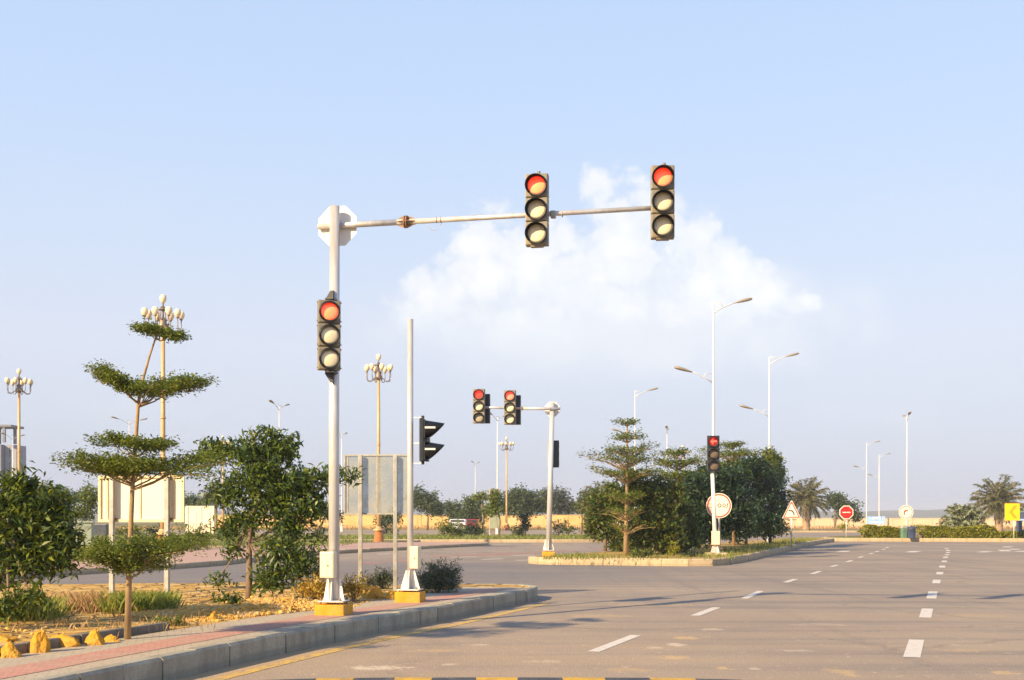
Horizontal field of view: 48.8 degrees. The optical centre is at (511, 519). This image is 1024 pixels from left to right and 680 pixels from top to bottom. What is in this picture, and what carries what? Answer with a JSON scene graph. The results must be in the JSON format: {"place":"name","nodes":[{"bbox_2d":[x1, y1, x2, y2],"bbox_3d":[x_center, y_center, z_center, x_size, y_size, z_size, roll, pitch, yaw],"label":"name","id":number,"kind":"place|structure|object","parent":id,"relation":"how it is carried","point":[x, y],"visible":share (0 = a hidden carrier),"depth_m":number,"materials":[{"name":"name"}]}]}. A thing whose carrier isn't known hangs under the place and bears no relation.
{"place":"outdoors","nodes":[
{"label":"outdoors","id":0,"kind":"place"},
{"bbox_2d":[66,538,414,546],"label":"lawn","id":1,"kind":"structure","parent":0,"point":[219,544],"depth_m":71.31,"materials":[{"name":"plant"}]},
{"bbox_2d":[37,478,79,521],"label":"tree","id":2,"kind":"object","parent":1,"relation":"on","point":[74,494],"visible":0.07,"depth_m":74.84,"materials":[{"name":"green plant"}]},
{"bbox_2d":[74,521,94,544],"bbox_3d":[-22.295,0.840,58.700,1.040,1.480,0.900,0,0,-14],"label":"electrical cabinet","id":3,"kind":"object","parent":1,"relation":"on","point":[86,526],"visible":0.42,"depth_m":58.37,"materials":[{"name":"metal"}]},
{"bbox_2d":[72,477,97,520],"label":"tree","id":4,"kind":"object","parent":1,"relation":"on","point":[90,498],"visible":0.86,"depth_m":69.81,"materials":[{"name":"green plant"}]},
{"bbox_2d":[94,523,108,535],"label":"electrical cabinet","id":5,"kind":"object","parent":1,"relation":"on","point":[102,527],"visible":0.41,"depth_m":91.41,"materials":[{"name":"metal"}]},
{"bbox_2d":[179,522,211,544],"bbox_3d":[-17.321,0.801,61.956,1.615,1.338,1.770,0,0,-31],"label":"shrub","id":6,"kind":"object","parent":1,"relation":"on","point":[199,528],"visible":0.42,"depth_m":61.89,"materials":[{"name":"green plant"}]},
{"bbox_2d":[364,354,392,541],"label":"globe lamp","id":7,"kind":"object","parent":1,"relation":"on","point":[378,529],"visible":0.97,"depth_m":70.19,"materials":[{"name":"brown metal"}]},
{"bbox_2d":[0,587,523,679],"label":"pavement","id":8,"kind":"structure","parent":0,"point":[26,658],"depth_m":12.92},
{"bbox_2d":[84,629,104,644],"bbox_3d":[-4.510,1.283,12.200,0.215,0.194,0.177,0,0,0],"label":"rock","id":9,"kind":"object","parent":8,"relation":"on","point":[94,637],"visible":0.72,"depth_m":12.16,"materials":[{"name":"stone"}]},
{"bbox_2d":[48,315,240,638],"bbox_3d":[-4.123,-0.458,12.783,2.105,3.626,1.605,0,0,0],"label":"tiered tree","id":10,"kind":"object","parent":8,"relation":"on","point":[131,556],"visible":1,"depth_m":12.58,"materials":[{"name":"green plant"}]},
{"bbox_2d":[0,589,503,678],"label":"red paving","id":11,"kind":"structure","parent":8,"relation":"on","point":[23,669],"depth_m":12.56,"materials":[{"name":"brick"}]},
{"bbox_2d":[395,319,444,602],"bbox_3d":[-1.492,-0.943,18.446,0.773,4.666,0.420,0,0,9],"label":"pedestrian signal","id":12,"kind":"object","parent":11,"relation":"on","point":[428,449],"visible":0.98,"depth_m":18.43,"materials":[{"name":"paint"}]},
{"bbox_2d":[315,163,674,615],"bbox_3d":[-0.320,-1.707,15.557,5.085,6.193,0.588,0,0,10],"label":"mast arm signal","id":13,"kind":"object","parent":11,"relation":"on","point":[337,225],"visible":0.99,"depth_m":15.79,"materials":[{"name":"paint"}]},
{"bbox_2d":[0,584,528,653],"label":"verge","id":14,"kind":"structure","parent":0,"point":[52,631],"depth_m":14.71,"materials":[{"name":"soil"}]},
{"bbox_2d":[0,641,21,657],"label":"rock","id":15,"kind":"object","parent":14,"relation":"on","point":[9,649],"visible":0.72,"depth_m":11.05,"materials":[{"name":"stone"}]},
{"bbox_2d":[30,630,50,652],"bbox_3d":[-4.814,1.262,11.499,0.190,0.264,0.205,0,0,0],"label":"rock","id":16,"kind":"object","parent":14,"relation":"on","point":[40,642],"visible":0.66,"depth_m":11.45,"materials":[{"name":"stone"}]},
{"bbox_2d":[0,461,93,626],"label":"broad leaf tree","id":17,"kind":"object","parent":14,"relation":"on","point":[30,513],"visible":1,"depth_m":14.03,"materials":[{"name":"green plant"}]},
{"bbox_2d":[50,634,80,647],"bbox_3d":[-4.779,1.300,12.053,0.373,0.146,0.170,0,0,18],"label":"rock","id":18,"kind":"object","parent":14,"relation":"on","point":[68,641],"visible":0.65,"depth_m":11.98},
{"bbox_2d":[48,589,117,612],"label":"dry grass","id":19,"kind":"structure","parent":14,"relation":"on","point":[82,599],"depth_m":16.72,"materials":[{"name":"plant"}]},
{"bbox_2d":[0,622,168,656],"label":"edging kerb","id":20,"kind":"structure","parent":14,"relation":"on","point":[22,647],"depth_m":12.77,"materials":[{"name":"concrete"}]},
{"bbox_2d":[0,587,186,622],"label":"grass","id":21,"kind":"structure","parent":14,"relation":"on","point":[152,600],"depth_m":16.16,"materials":[{"name":"plant"}]},
{"bbox_2d":[98,475,184,593],"bbox_3d":[-6.189,0.343,18.774,1.504,2.138,0.124,0,0,7],"label":"sign board","id":22,"kind":"object","parent":14,"relation":"on","point":[162,501],"visible":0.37,"depth_m":18.79,"materials":[{"name":"beige metal"}]},
{"bbox_2d":[0,587,308,637],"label":"dry grass","id":23,"kind":"structure","parent":14,"relation":"on","point":[83,623],"depth_m":14.35,"materials":[{"name":"plant"}]},
{"bbox_2d":[0,582,325,604],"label":"sandy ground","id":24,"kind":"structure","parent":14,"relation":"on","point":[187,587],"depth_m":20.19,"materials":[{"name":"soil"}]},
{"bbox_2d":[189,424,366,599],"bbox_3d":[-3.793,-0.081,18.174,2.897,2.953,1.384,0,0,0],"label":"bushy tree","id":25,"kind":"object","parent":24,"relation":"on","point":[261,465],"visible":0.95,"depth_m":18.06,"materials":[{"name":"green plant"}]},
{"bbox_2d":[146,613,188,626],"bbox_3d":[-4.468,1.293,14.459,0.688,0.216,0.522,0,0,37],"label":"weed clump","id":26,"kind":"object","parent":14,"relation":"on","point":[176,620],"visible":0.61,"depth_m":14.38,"materials":[{"name":"green plant"}]},
{"bbox_2d":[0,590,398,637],"bbox_3d":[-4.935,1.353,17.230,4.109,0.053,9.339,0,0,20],"label":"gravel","id":27,"kind":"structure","parent":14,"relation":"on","point":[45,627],"depth_m":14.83,"materials":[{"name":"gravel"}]},
{"bbox_2d":[208,589,246,603],"bbox_3d":[-4.244,1.232,16.884,0.582,0.408,0.500,0,0,-22],"label":"leafy plant","id":28,"kind":"object","parent":14,"relation":"on","point":[232,599],"visible":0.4,"depth_m":16.87,"materials":[{"name":"green plant"}]},
{"bbox_2d":[116,596,359,621],"bbox_3d":[-4.003,1.296,16.763,2.152,0.241,3.458,0,0,31],"label":"rubble","id":29,"kind":"object","parent":14,"relation":"on","point":[257,606],"visible":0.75,"depth_m":16.20,"materials":[{"name":"stone"}]},
{"bbox_2d":[285,572,326,600],"bbox_3d":[-3.142,1.058,17.937,0.798,0.684,0.690,0,0,36],"label":"dry bush","id":30,"kind":"object","parent":14,"relation":"on","point":[316,591],"visible":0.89,"depth_m":17.84,"materials":[{"name":"yellow plant"}]},
{"bbox_2d":[341,571,370,601],"bbox_3d":[-2.621,1.120,18.623,0.676,0.560,0.508,0,0,0],"label":"dry bush","id":31,"kind":"object","parent":14,"relation":"on","point":[355,589],"visible":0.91,"depth_m":18.55,"materials":[{"name":"yellow plant"}]},
{"bbox_2d":[365,586,383,598],"bbox_3d":[-2.367,1.267,19.382,0.318,0.245,0.342,0,0,-27],"label":"rock","id":32,"kind":"object","parent":14,"relation":"on","point":[375,593],"visible":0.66,"depth_m":19.28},
{"bbox_2d":[344,454,406,590],"bbox_3d":[-2.590,0.111,21.562,1.279,2.703,0.124,0,0,3],"label":"sign board","id":33,"kind":"object","parent":14,"relation":"on","point":[376,507],"visible":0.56,"depth_m":21.52,"materials":[{"name":"metal"}]},
{"bbox_2d":[371,564,401,588],"bbox_3d":[-2.487,1.139,22.002,0.617,0.530,0.689,0,0,-38],"label":"shrub","id":34,"kind":"object","parent":14,"relation":"on","point":[384,579],"visible":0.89,"depth_m":21.94,"materials":[{"name":"green plant"}]},
{"bbox_2d":[415,556,463,592],"bbox_3d":[-1.346,1.041,20.945,1.021,0.718,1.071,0,0,31],"label":"shrub","id":35,"kind":"object","parent":14,"relation":"on","point":[438,579],"visible":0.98,"depth_m":20.80,"materials":[{"name":"green plant"}]},
{"bbox_2d":[44,542,484,569],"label":"median paving","id":36,"kind":"structure","parent":0,"point":[191,557],"depth_m":51.76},
{"bbox_2d":[141,295,184,539],"bbox_3d":[-15.997,-4.425,51.699,1.729,11.750,1.732,0,0,23],"label":"globe lamp","id":37,"kind":"object","parent":36,"relation":"on","point":[178,313],"visible":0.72,"depth_m":51.61,"materials":[{"name":"metal"}]},
{"bbox_2d":[67,530,584,534],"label":"service lane","id":38,"kind":"structure","parent":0,"point":[435,532],"depth_m":117.19,"materials":[{"name":"asphalt"}]},
{"bbox_2d":[71,509,951,520],"bbox_3d":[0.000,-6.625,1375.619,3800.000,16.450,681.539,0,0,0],"label":"hills","id":39,"kind":"structure","parent":0,"point":[938,513],"depth_m":1155.70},
{"bbox_2d":[0,0,1023,514],"label":"sky","id":40,"kind":"structure","parent":0,"point":[851,170],"materials":[{"name":"blue"}]},
{"bbox_2d":[2,532,1023,679],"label":"road","id":41,"kind":"structure","parent":0,"point":[856,618],"depth_m":17.80,"materials":[{"name":"asphalt"}]},
{"bbox_2d":[3,542,488,579],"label":"median kerb","id":42,"kind":"structure","parent":41,"relation":"on","point":[185,565],"depth_m":39.36,"materials":[{"name":"concrete"}]},
{"bbox_2d":[31,583,537,679],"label":"kerb","id":43,"kind":"structure","parent":41,"relation":"on","point":[186,662],"depth_m":13.37,"materials":[{"name":"concrete"}]},
{"bbox_2d":[208,603,549,679],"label":"edge line","id":44,"kind":"object","parent":41,"relation":"on","point":[228,676],"visible":1,"depth_m":14.13,"materials":[{"name":"yellow paint"}]},
{"bbox_2d":[125,531,856,542],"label":"kerb","id":45,"kind":"structure","parent":41,"relation":"on","point":[515,540],"depth_m":76.96,"materials":[{"name":"concrete"}]},
{"bbox_2d":[277,677,734,679],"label":"striped kerb","id":46,"kind":"structure","parent":41,"relation":"on","point":[503,678],"depth_m":9.78,"materials":[{"name":"black paint"}]},
{"bbox_2d":[528,538,834,565],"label":"island kerb","id":47,"kind":"structure","parent":41,"relation":"on","point":[657,561],"depth_m":39.26,"materials":[{"name":"concrete"}]},
{"bbox_2d":[782,501,800,545],"bbox_3d":[14.257,0.223,57.524,0.940,2.325,0.081,0,0,8],"label":"warning sign","id":48,"kind":"object","parent":47,"relation":"on","point":[791,511],"visible":1,"depth_m":57.49,"materials":[{"name":"metal"}]},
{"bbox_2d":[589,547,888,651],"bbox_3d":[11.244,1.596,39.043,0.263,0.001,54.884,0,0,22],"label":"lane line","id":49,"kind":"object","parent":41,"relation":"on","point":[611,644],"visible":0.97,"depth_m":18.67,"materials":[{"name":"white paint"}]},
{"bbox_2d":[826,535,918,537],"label":"roundabout soil","id":50,"kind":"structure","parent":41,"relation":"on","point":[853,537],"depth_m":83.15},
{"bbox_2d":[839,506,852,536],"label":"stop sign","id":51,"kind":"object","parent":50,"relation":"on","point":[846,512],"visible":0.94,"depth_m":84.50,"materials":[{"name":"metal"}]},
{"bbox_2d":[857,524,907,537],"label":"hedge","id":52,"kind":"object","parent":50,"relation":"on","point":[871,531],"visible":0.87,"depth_m":81.05,"materials":[{"name":"green plant"}]},
{"bbox_2d":[899,505,912,529],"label":"round sign","id":53,"kind":"object","parent":50,"relation":"on","point":[906,512],"visible":0.97,"depth_m":83.00,"materials":[{"name":"metal"}]},
{"bbox_2d":[916,524,1002,537],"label":"hedge","id":54,"kind":"object","parent":50,"relation":"on","point":[973,531],"visible":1,"depth_m":80.25,"materials":[{"name":"green plant"}]},
{"bbox_2d":[940,503,987,527],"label":"bush","id":55,"kind":"object","parent":50,"relation":"on","point":[968,515],"visible":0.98,"depth_m":87.38,"materials":[{"name":"green plant"}]},
{"bbox_2d":[999,530,1023,537],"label":"hedge","id":56,"kind":"object","parent":50,"relation":"on","point":[1009,534],"visible":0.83,"depth_m":80.70,"materials":[{"name":"green plant"}]},
{"bbox_2d":[1005,503,1019,537],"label":"chevron sign","id":57,"kind":"object","parent":50,"relation":"on","point":[1012,511],"visible":1,"depth_m":78.98,"materials":[{"name":"metal"}]},
{"bbox_2d":[867,516,884,523],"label":"direction sign","id":58,"kind":"object","parent":41,"relation":"on","point":[875,519],"visible":0.97,"depth_m":111.97,"materials":[{"name":"metal"}]},
{"bbox_2d":[903,411,911,526],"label":"street lamp","id":59,"kind":"object","parent":41,"relation":"on","point":[909,413],"visible":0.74,"depth_m":104.50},
{"bbox_2d":[823,535,1023,541],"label":"roundabout kerb","id":60,"kind":"structure","parent":41,"relation":"on","point":[932,539],"depth_m":79.68,"materials":[{"name":"concrete"}]},
{"bbox_2d":[903,548,949,656],"bbox_3d":[14.273,1.596,37.402,0.343,0.001,52.407,0,0,21],"label":"lane line","id":61,"kind":"object","parent":41,"relation":"on","point":[914,648],"visible":0.97,"depth_m":14.83,"materials":[{"name":"white paint"}]},
{"bbox_2d":[95,523,1023,538],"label":"verge","id":62,"kind":"structure","parent":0,"point":[139,524],"depth_m":151.62,"materials":[{"name":"plant"}]},
{"bbox_2d":[0,425,25,491],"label":"tower block","id":63,"kind":"structure","parent":62,"relation":"on","point":[8,456],"depth_m":250.00,"materials":[{"name":"concrete"}]},
{"bbox_2d":[5,369,32,472],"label":"globe lamp","id":64,"kind":"object","parent":62,"relation":"on","point":[20,384],"visible":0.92,"depth_m":77.09,"materials":[{"name":"brown metal"}]},
{"bbox_2d":[185,491,210,505],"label":"tree","id":65,"kind":"object","parent":62,"relation":"on","point":[191,501],"visible":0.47,"depth_m":129.46,"materials":[{"name":"green plant"}]},
{"bbox_2d":[185,506,214,532],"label":"electrical cabinet","id":66,"kind":"structure","parent":62,"relation":"on","point":[196,515],"depth_m":110.89,"materials":[{"name":"beige metal"}]},
{"bbox_2d":[195,482,229,530],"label":"tree","id":67,"kind":"object","parent":62,"relation":"on","point":[214,504],"visible":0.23,"depth_m":119.79,"materials":[{"name":"green plant"}]},
{"bbox_2d":[38,533,600,538],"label":"grass","id":68,"kind":"structure","parent":62,"relation":"on","point":[481,536],"depth_m":84.11,"materials":[{"name":"plant"}]},
{"bbox_2d":[372,506,405,528],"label":"tree","id":69,"kind":"object","parent":62,"relation":"on","point":[387,517],"visible":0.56,"depth_m":109.73,"materials":[{"name":"green plant"}]},
{"bbox_2d":[218,515,589,527],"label":"boundary wall","id":70,"kind":"structure","parent":62,"relation":"on","point":[351,521],"depth_m":171.83,"materials":[{"name":"paint"}]},
{"bbox_2d":[403,481,451,529],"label":"tree","id":71,"kind":"object","parent":62,"relation":"on","point":[429,503],"visible":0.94,"depth_m":139.50,"materials":[{"name":"green plant"}]},
{"bbox_2d":[434,519,466,536],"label":"shrub","id":72,"kind":"object","parent":62,"relation":"on","point":[449,528],"visible":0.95,"depth_m":87.77,"materials":[{"name":"green plant"}]},
{"bbox_2d":[438,498,462,523],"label":"tree","id":73,"kind":"object","parent":62,"relation":"on","point":[454,507],"visible":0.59,"depth_m":149.49,"materials":[{"name":"green plant"}]},
{"bbox_2d":[449,493,488,527],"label":"tree","id":74,"kind":"object","parent":62,"relation":"on","point":[469,510],"visible":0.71,"depth_m":134.46,"materials":[{"name":"green plant"}]},
{"bbox_2d":[459,520,482,535],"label":"shrub","id":75,"kind":"object","parent":62,"relation":"on","point":[474,527],"visible":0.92,"depth_m":91.91,"materials":[{"name":"green plant"}]},
{"bbox_2d":[472,489,488,528],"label":"tree","id":76,"kind":"object","parent":62,"relation":"on","point":[482,496],"visible":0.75,"depth_m":119.75,"materials":[{"name":"green plant"}]},
{"bbox_2d":[489,489,499,534],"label":"sign board","id":77,"kind":"object","parent":62,"relation":"on","point":[493,522],"visible":0.44,"depth_m":90.97,"materials":[{"name":"metal"}]},
{"bbox_2d":[482,488,508,536],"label":"tree","id":78,"kind":"object","parent":62,"relation":"on","point":[494,503],"visible":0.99,"depth_m":87.83,"materials":[{"name":"green plant"}]},
{"bbox_2d":[499,437,514,529],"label":"globe lamp","id":79,"kind":"object","parent":62,"relation":"on","point":[506,525],"visible":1,"depth_m":140.84,"materials":[{"name":"brown metal"}]},
{"bbox_2d":[518,511,531,534],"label":"tree","id":80,"kind":"object","parent":62,"relation":"on","point":[525,521],"visible":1,"depth_m":89.86,"materials":[{"name":"green plant"}]},
{"bbox_2d":[500,482,552,523],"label":"tree","id":81,"kind":"object","parent":62,"relation":"on","point":[523,501],"visible":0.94,"depth_m":149.04,"materials":[{"name":"green plant"}]},
{"bbox_2d":[552,519,568,535],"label":"shrub","id":82,"kind":"object","parent":62,"relation":"on","point":[555,526],"visible":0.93,"depth_m":91.92,"materials":[{"name":"green plant"}]},
{"bbox_2d":[546,485,578,514],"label":"tree","id":83,"kind":"object","parent":62,"relation":"on","point":[560,502],"visible":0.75,"depth_m":174.18,"materials":[{"name":"green plant"}]},
{"bbox_2d":[568,486,592,533],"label":"tree","id":84,"kind":"object","parent":62,"relation":"on","point":[581,499],"visible":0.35,"depth_m":99.90,"materials":[{"name":"green plant"}]},
{"bbox_2d":[577,479,629,521],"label":"tree","id":85,"kind":"object","parent":62,"relation":"on","point":[586,493],"visible":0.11,"depth_m":91.67,"materials":[{"name":"green plant"}]},
{"bbox_2d":[612,388,657,507],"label":"street lamp","id":86,"kind":"object","parent":62,"relation":"on","point":[634,418],"visible":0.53,"depth_m":83.89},
{"bbox_2d":[786,476,830,529],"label":"palm tree","id":87,"kind":"object","parent":62,"relation":"on","point":[808,500],"visible":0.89,"depth_m":139.21,"materials":[{"name":"green plant"}]},
{"bbox_2d":[617,518,1023,527],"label":"boundary wall","id":88,"kind":"structure","parent":62,"relation":"on","point":[892,522],"depth_m":169.29,"materials":[{"name":"beige paint"}]},
{"bbox_2d":[823,489,865,528],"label":"tree","id":89,"kind":"object","parent":62,"relation":"on","point":[838,502],"visible":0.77,"depth_m":159.47,"materials":[{"name":"green plant"}]},
{"bbox_2d":[969,474,1023,531],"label":"palm tree","id":90,"kind":"object","parent":62,"relation":"on","point":[997,499],"visible":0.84,"depth_m":127.28,"materials":[{"name":"green plant"}]},
{"bbox_2d":[115,528,1003,529],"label":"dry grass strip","id":91,"kind":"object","parent":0,"point":[414,528],"depth_m":166.95,"materials":[{"name":"plant"}]},
{"bbox_2d":[115,524,1023,529],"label":"dry grass","id":92,"kind":"structure","parent":91,"relation":"on","point":[541,527],"depth_m":158.53,"materials":[{"name":"plant"}]},
{"bbox_2d":[537,537,829,559],"bbox_3d":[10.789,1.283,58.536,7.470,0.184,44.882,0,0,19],"label":"grass","id":93,"kind":"structure","parent":0,"point":[724,549],"depth_m":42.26,"materials":[{"name":"plant"}]},
{"bbox_2d":[473,389,559,556],"bbox_3d":[0.169,-1.627,40.603,3.128,6.064,0.955,0,0,0],"label":"mast arm signal","id":94,"kind":"object","parent":93,"relation":"on","point":[513,408],"visible":0.99,"depth_m":40.51,"materials":[{"name":"paint"}]},
{"bbox_2d":[576,479,624,551],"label":"island tree","id":95,"kind":"object","parent":93,"relation":"on","point":[596,524],"visible":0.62,"depth_m":47.23,"materials":[{"name":"green plant"}]},
{"bbox_2d":[576,417,663,555],"bbox_3d":[4.047,-1.189,42.322,3.375,5.276,2.881,0,0,0],"label":"tiered tree","id":96,"kind":"object","parent":93,"relation":"on","point":[626,497],"visible":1,"depth_m":42.16,"materials":[{"name":"green plant"}]},
{"bbox_2d":[629,547,659,556],"bbox_3d":[4.657,1.198,40.278,1.100,0.440,0.910,0,0,-21],"label":"shrub","id":97,"kind":"object","parent":93,"relation":"on","point":[637,551],"visible":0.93,"depth_m":40.10,"materials":[{"name":"green plant"}]},
{"bbox_2d":[608,467,688,554],"bbox_3d":[5.286,-0.285,43.424,3.233,3.462,2.467,0,0,0],"label":"island tree","id":98,"kind":"object","parent":93,"relation":"on","point":[664,500],"visible":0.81,"depth_m":43.09,"materials":[{"name":"green plant"}]},
{"bbox_2d":[646,445,708,487],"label":"tiered tree","id":99,"kind":"object","parent":93,"relation":"on","point":[675,455],"visible":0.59,"depth_m":50.25,"materials":[{"name":"green plant"}]},
{"bbox_2d":[674,498,704,552],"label":"island tree","id":100,"kind":"object","parent":93,"relation":"on","point":[690,528],"visible":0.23,"depth_m":45.71,"materials":[{"name":"green plant"}]},
{"bbox_2d":[674,298,751,435],"bbox_3d":[8.894,-4.161,49.782,3.594,11.322,0.300,0,0,-8],"label":"street lamp","id":101,"kind":"object","parent":93,"relation":"on","point":[713,377],"visible":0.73,"depth_m":49.74,"materials":[{"name":"metal"}]},
{"bbox_2d":[705,436,725,554],"bbox_3d":[7.792,-0.878,42.973,0.758,4.586,0.754,0,0,0],"label":"traffic light","id":102,"kind":"object","parent":93,"relation":"on","point":[713,454],"visible":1,"depth_m":42.79,"materials":[{"name":"metal"}]},
{"bbox_2d":[706,493,731,549],"bbox_3d":[8.186,0.177,44.636,1.000,2.417,0.098,0,0,6],"label":"round sign","id":103,"kind":"object","parent":93,"relation":"on","point":[723,505],"visible":0.91,"depth_m":44.59,"materials":[{"name":"metal"}]},
{"bbox_2d":[664,454,779,547],"bbox_3d":[9.515,-0.803,52.869,6.155,4.500,2.876,0,0,0],"label":"island tree","id":104,"kind":"object","parent":93,"relation":"on","point":[754,470],"visible":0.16,"depth_m":52.69,"materials":[{"name":"green plant"}]},
{"bbox_2d":[681,460,765,550],"bbox_3d":[9.049,-0.587,48.959,4.017,4.010,3.072,0,0,0],"label":"island tree","id":105,"kind":"object","parent":93,"relation":"on","point":[729,482],"visible":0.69,"depth_m":48.55,"materials":[{"name":"green plant"}]},
{"bbox_2d":[686,440,768,544],"bbox_3d":[11.432,-1.394,58.907,4.802,5.650,3.487,0,0,0],"label":"tiered tree","id":106,"kind":"object","parent":93,"relation":"on","point":[732,454],"visible":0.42,"depth_m":58.69,"materials":[{"name":"green plant"}]},
{"bbox_2d":[720,453,792,544],"bbox_3d":[12.530,-1.076,60.011,4.741,4.987,3.431,0,0,0],"label":"island tree","id":107,"kind":"object","parent":93,"relation":"on","point":[771,521],"visible":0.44,"depth_m":59.56,"materials":[{"name":"green plant"}]},
{"bbox_2d":[739,353,798,540],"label":"street lamp","id":108,"kind":"object","parent":93,"relation":"on","point":[768,415],"visible":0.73,"depth_m":66.33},
{"bbox_2d":[760,445,788,475],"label":"island tree","id":109,"kind":"object","parent":93,"relation":"on","point":[772,455],"visible":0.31,"depth_m":63.77,"materials":[{"name":"green plant"}]},
{"bbox_2d":[751,458,798,543],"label":"island tree","id":110,"kind":"object","parent":93,"relation":"on","point":[783,498],"visible":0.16,"depth_m":62.23,"materials":[{"name":"green plant"}]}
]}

